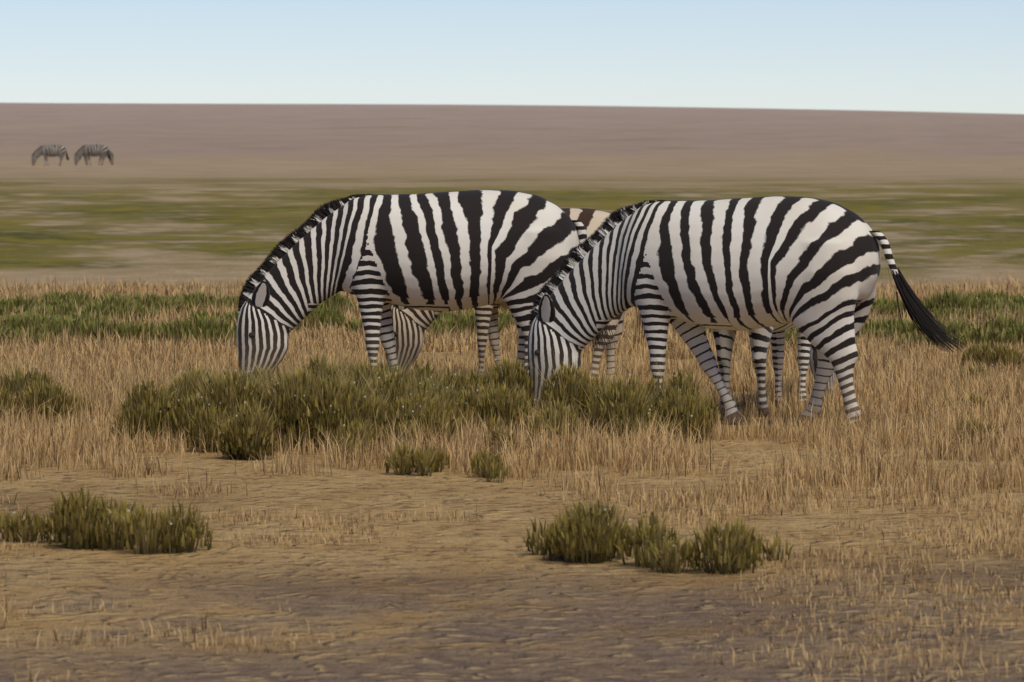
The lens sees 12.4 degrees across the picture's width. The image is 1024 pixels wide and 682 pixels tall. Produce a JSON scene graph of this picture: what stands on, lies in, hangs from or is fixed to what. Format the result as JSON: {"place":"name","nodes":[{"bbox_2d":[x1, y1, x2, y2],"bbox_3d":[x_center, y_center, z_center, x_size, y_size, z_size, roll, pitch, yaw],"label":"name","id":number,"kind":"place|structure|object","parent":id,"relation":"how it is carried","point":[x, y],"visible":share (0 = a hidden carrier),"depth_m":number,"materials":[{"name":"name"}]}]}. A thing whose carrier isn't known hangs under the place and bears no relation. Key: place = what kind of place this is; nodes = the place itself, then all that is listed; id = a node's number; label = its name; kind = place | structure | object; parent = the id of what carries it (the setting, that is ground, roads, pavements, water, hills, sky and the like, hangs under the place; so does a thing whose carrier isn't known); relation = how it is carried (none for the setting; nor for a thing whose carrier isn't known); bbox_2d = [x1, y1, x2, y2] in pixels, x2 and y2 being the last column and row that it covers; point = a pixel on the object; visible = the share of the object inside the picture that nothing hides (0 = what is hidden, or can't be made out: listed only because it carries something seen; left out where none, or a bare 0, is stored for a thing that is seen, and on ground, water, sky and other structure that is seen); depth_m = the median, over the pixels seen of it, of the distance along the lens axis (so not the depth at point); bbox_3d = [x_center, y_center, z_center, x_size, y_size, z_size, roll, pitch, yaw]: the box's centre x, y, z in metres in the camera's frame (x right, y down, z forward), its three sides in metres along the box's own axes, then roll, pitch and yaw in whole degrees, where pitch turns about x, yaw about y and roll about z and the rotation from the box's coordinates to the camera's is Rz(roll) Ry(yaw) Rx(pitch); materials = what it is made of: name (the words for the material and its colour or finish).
{"place":"outdoors","nodes":[
{"label":"outdoors","id":0,"kind":"place"},
{"bbox_2d":[0,103,1023,681],"bbox_3d":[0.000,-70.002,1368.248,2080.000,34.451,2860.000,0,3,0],"label":"ground","id":1,"kind":"structure","parent":0,"point":[210,193],"depth_m":22.20,"materials":[{"name":"brown soil"}]},
{"bbox_2d":[32,145,68,165],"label":"zebra","id":2,"kind":"object","parent":1,"relation":"on","point":[45,151],"visible":1,"depth_m":295.62,"materials":[{"name":"fur"}]},
{"bbox_2d":[74,144,111,164],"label":"zebra","id":3,"kind":"object","parent":1,"relation":"on","point":[95,150],"visible":1,"depth_m":299.52,"materials":[{"name":"fur"}]},
{"bbox_2d":[79,150,113,164],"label":"zebra","id":4,"kind":"object","parent":1,"relation":"on","point":[107,156],"visible":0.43,"depth_m":302.79,"materials":[{"name":"fur"}]},
{"bbox_2d":[237,190,616,384],"bbox_3d":[-0.546,-0.300,30.216,2.436,1.336,0.609,0,3,0],"label":"zebra","id":5,"kind":"object","parent":1,"relation":"on","point":[377,255],"visible":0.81,"depth_m":30.03,"materials":[{"name":"fur"}]},
{"bbox_2d":[1,359,992,545],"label":"shrub flowers","id":6,"kind":"object","parent":1,"relation":"on","point":[304,395],"visible":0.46,"depth_m":25.26,"materials":[{"name":"plant"}]},
{"bbox_2d":[0,287,1023,574],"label":"shrubs","id":7,"kind":"object","parent":1,"relation":"on","point":[262,405],"visible":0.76,"depth_m":25.51,"materials":[{"name":"green plant"}]},
{"bbox_2d":[385,208,667,378],"bbox_3d":[0.084,-0.281,31.317,1.901,1.201,0.474,0,3,0],"label":"zebra","id":8,"kind":"object","parent":1,"relation":"on","point":[410,326],"visible":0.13,"depth_m":31.25,"materials":[{"name":"fur"}]},
{"bbox_2d":[528,196,970,425],"bbox_3d":[1.346,-0.153,27.229,2.755,1.368,0.609,1,3,25],"label":"zebra","id":9,"kind":"object","parent":1,"relation":"on","point":[690,270],"visible":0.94,"depth_m":27.05,"materials":[{"name":"fur"}]},
{"bbox_2d":[712,322,835,415],"bbox_3d":[1.611,-0.154,28.675,0.535,1.172,2.062,1,3,22],"label":"zebra","id":10,"kind":"object","parent":1,"relation":"on","point":[760,338],"visible":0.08,"depth_m":28.11,"materials":[{"name":"fur"}]},
{"bbox_2d":[0,271,1023,681],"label":"dry grass","id":11,"kind":"structure","parent":0,"point":[908,385],"depth_m":24.99,"materials":[{"name":"beige plant"}]},
{"bbox_2d":[0,0,1023,113],"label":"sky","id":12,"kind":"structure","parent":0,"point":[957,56],"materials":[{"name":"blue"}]}
]}

